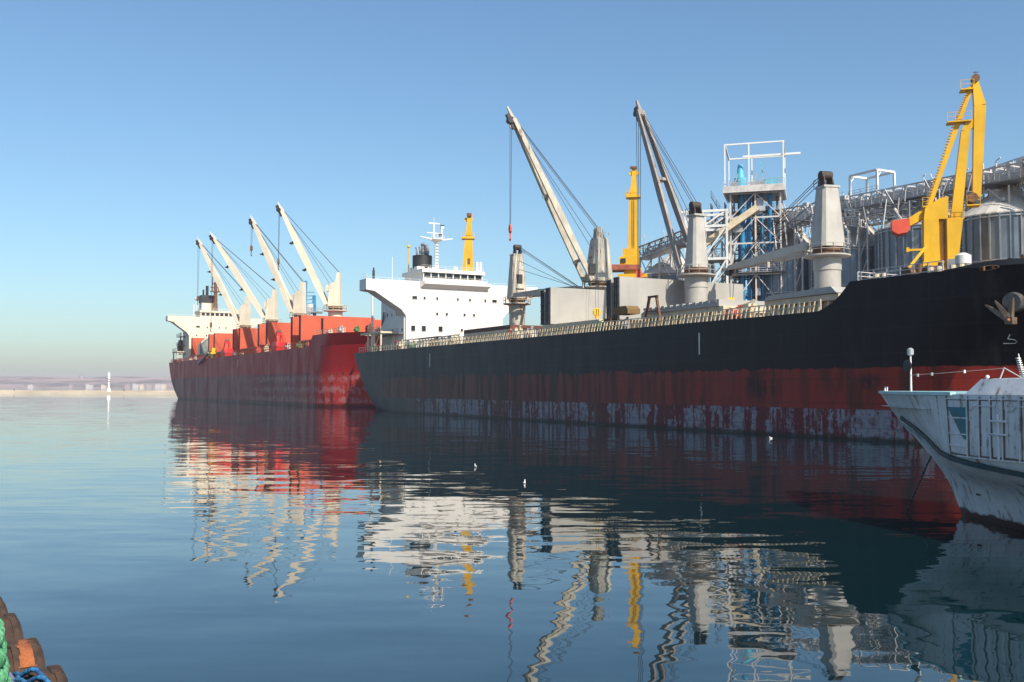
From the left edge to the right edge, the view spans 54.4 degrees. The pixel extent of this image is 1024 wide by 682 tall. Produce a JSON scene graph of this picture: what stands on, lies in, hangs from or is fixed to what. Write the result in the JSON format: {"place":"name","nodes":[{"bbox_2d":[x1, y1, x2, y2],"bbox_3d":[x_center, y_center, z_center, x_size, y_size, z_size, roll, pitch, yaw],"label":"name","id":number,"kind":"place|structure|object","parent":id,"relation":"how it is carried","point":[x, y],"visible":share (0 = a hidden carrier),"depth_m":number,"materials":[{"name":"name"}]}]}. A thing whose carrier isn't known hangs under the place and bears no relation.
{"place":"outdoors","nodes":[
{"label":"outdoors","id":0,"kind":"place"},
{"bbox_2d":[0,376,172,387],"bbox_3d":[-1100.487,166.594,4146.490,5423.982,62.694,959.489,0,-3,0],"label":"hills","id":1,"kind":"structure","parent":0,"point":[43,382],"depth_m":3958.55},
{"bbox_2d":[132,384,139,387],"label":"shore building","id":2,"kind":"structure","parent":1,"relation":"on","point":[136,386],"depth_m":3636.37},
{"bbox_2d":[0,388,1023,681],"bbox_3d":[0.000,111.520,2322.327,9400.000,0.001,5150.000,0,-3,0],"label":"water","id":3,"kind":"structure","parent":0,"point":[158,538],"depth_m":24.25,"materials":[{"name":"teal liquid"}]},
{"bbox_2d":[0,390,175,393],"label":"breakwater","id":4,"kind":"object","parent":3,"relation":"in","point":[86,392],"visible":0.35,"depth_m":599.33,"materials":[{"name":"concrete"}]},
{"bbox_2d":[106,373,110,390],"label":"lighthouse","id":5,"kind":"object","parent":4,"relation":"on","point":[108,380],"visible":1,"depth_m":590.74,"materials":[{"name":"metal"}]},
{"bbox_2d":[166,202,380,406],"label":"cargo ship","id":6,"kind":"object","parent":3,"relation":"on","point":[313,363],"visible":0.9,"depth_m":253.28,"materials":[{"name":"paint"}]},
{"bbox_2d":[221,340,232,356],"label":"cargo grab","id":7,"kind":"object","parent":6,"relation":"on","point":[228,350],"visible":0.95,"depth_m":278.99,"materials":[{"name":"red paint"}]},
{"bbox_2d":[271,330,285,350],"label":"cargo grab","id":8,"kind":"object","parent":6,"relation":"on","point":[276,344],"visible":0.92,"depth_m":234.13,"materials":[{"name":"red paint"}]},
{"bbox_2d":[354,100,1023,442],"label":"cargo ship","id":9,"kind":"object","parent":3,"relation":"on","point":[827,356],"visible":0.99,"depth_m":97.54,"materials":[{"name":"black paint"}]},
{"bbox_2d":[878,348,1023,530],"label":"old boat","id":10,"kind":"object","parent":3,"relation":"on","point":[971,440],"visible":0.97,"depth_m":27.44,"materials":[{"name":"grey paint"}]},
{"bbox_2d":[0,0,1023,377],"label":"sky","id":11,"kind":"structure","parent":0,"point":[132,132],"materials":[{"name":"blue"}]},
{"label":"quay edge","id":12,"kind":"structure","parent":0,"visible":0},
{"bbox_2d":[0,596,7,615],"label":"tyre fender","id":13,"kind":"object","parent":12,"relation":"attached to","point":[3,609],"visible":0.23,"depth_m":8.75,"materials":[{"name":"rubber"}]},
{"bbox_2d":[0,618,11,681],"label":"rope coil","id":14,"kind":"object","parent":12,"relation":"on","point":[4,669],"visible":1,"depth_m":6.17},
{"bbox_2d":[0,613,23,640],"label":"tyre fender","id":15,"kind":"object","parent":12,"relation":"attached to","point":[13,627],"visible":0.42,"depth_m":8.12,"materials":[{"name":"rubber"}]},
{"bbox_2d":[6,637,45,677],"bbox_3d":[-3.697,2.679,7.488,0.259,0.842,0.842,2,-3,-34],"label":"tyre fender","id":16,"kind":"object","parent":12,"relation":"attached to","point":[24,654],"visible":0.62,"depth_m":7.34,"materials":[{"name":"rubber"}]},
{"bbox_2d":[9,667,50,681],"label":"blue rope","id":17,"kind":"object","parent":12,"relation":"on","point":[41,676],"visible":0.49,"depth_m":6.61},
{"bbox_2d":[23,664,67,681],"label":"tyre fender","id":18,"kind":"object","parent":12,"relation":"attached to","point":[54,673],"visible":0.63,"depth_m":6.77,"materials":[{"name":"rubber"}]},
{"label":"quay","id":19,"kind":"structure","parent":0,"visible":0},
{"bbox_2d":[304,281,322,315],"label":"portal crane","id":20,"kind":"object","parent":19,"relation":"on","point":[311,308],"visible":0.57,"depth_m":322.59,"materials":[{"name":"blue paint"}]},
{"bbox_2d":[461,213,474,270],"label":"portal crane","id":21,"kind":"object","parent":19,"relation":"on","point":[468,238],"visible":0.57,"depth_m":218.51,"materials":[{"name":"yellow paint"}]},
{"bbox_2d":[611,166,647,277],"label":"portal crane","id":22,"kind":"object","parent":19,"relation":"on","point":[628,265],"visible":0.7,"depth_m":163.44,"materials":[{"name":"yellow paint"}]},
{"bbox_2d":[644,252,684,279],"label":"grain silo","id":23,"kind":"object","parent":19,"relation":"on","point":[652,272],"visible":0.06,"depth_m":168.02,"materials":[{"name":"metal"}]},
{"bbox_2d":[638,212,737,281],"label":"conveyor gallery","id":24,"kind":"object","parent":19,"relation":"on","point":[660,250],"visible":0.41,"depth_m":167.11,"materials":[{"name":"metal"}]},
{"bbox_2d":[681,204,758,282],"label":"steel frame","id":25,"kind":"object","parent":19,"relation":"on","point":[726,228],"visible":0.45,"depth_m":142.63,"materials":[{"name":"beige paint"}]},
{"bbox_2d":[710,140,800,300],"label":"elevator tower","id":26,"kind":"structure","parent":19,"relation":"on","point":[741,193],"depth_m":144.07,"materials":[{"name":"metal"}]},
{"bbox_2d":[752,224,810,300],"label":"grain silo","id":27,"kind":"object","parent":19,"relation":"on","point":[788,285],"visible":0.13,"depth_m":142.11,"materials":[{"name":"metal"}]},
{"bbox_2d":[809,212,875,289],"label":"grain silo","id":28,"kind":"object","parent":19,"relation":"on","point":[850,269],"visible":0.11,"depth_m":131.46,"materials":[{"name":"metal"}]},
{"bbox_2d":[745,159,1023,291],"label":"conveyor gallery","id":29,"kind":"object","parent":19,"relation":"on","point":[895,203],"visible":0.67,"depth_m":128.00,"materials":[{"name":"metal"}]},
{"bbox_2d":[848,169,895,199],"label":"service frame","id":30,"kind":"object","parent":29,"relation":"on","point":[876,176],"visible":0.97,"depth_m":132.29,"materials":[{"name":"metal"}]},
{"bbox_2d":[874,201,950,276],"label":"grain silo","id":31,"kind":"object","parent":19,"relation":"on","point":[889,249],"visible":0.12,"depth_m":123.59,"materials":[{"name":"metal"}]},
{"bbox_2d":[890,71,985,269],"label":"portal crane","id":32,"kind":"object","parent":19,"relation":"on","point":[941,234],"visible":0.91,"depth_m":109.88,"materials":[{"name":"yellow paint"}]},
{"bbox_2d":[960,183,1023,263],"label":"grain silo","id":33,"kind":"object","parent":19,"relation":"on","point":[992,227],"visible":0.21,"depth_m":112.24,"materials":[{"name":"metal"}]},
{"bbox_2d":[962,156,1023,213],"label":"conveyor gallery","id":34,"kind":"object","parent":19,"relation":"on","point":[1019,159],"visible":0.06,"depth_m":121.19,"materials":[{"name":"metal"}]}
]}

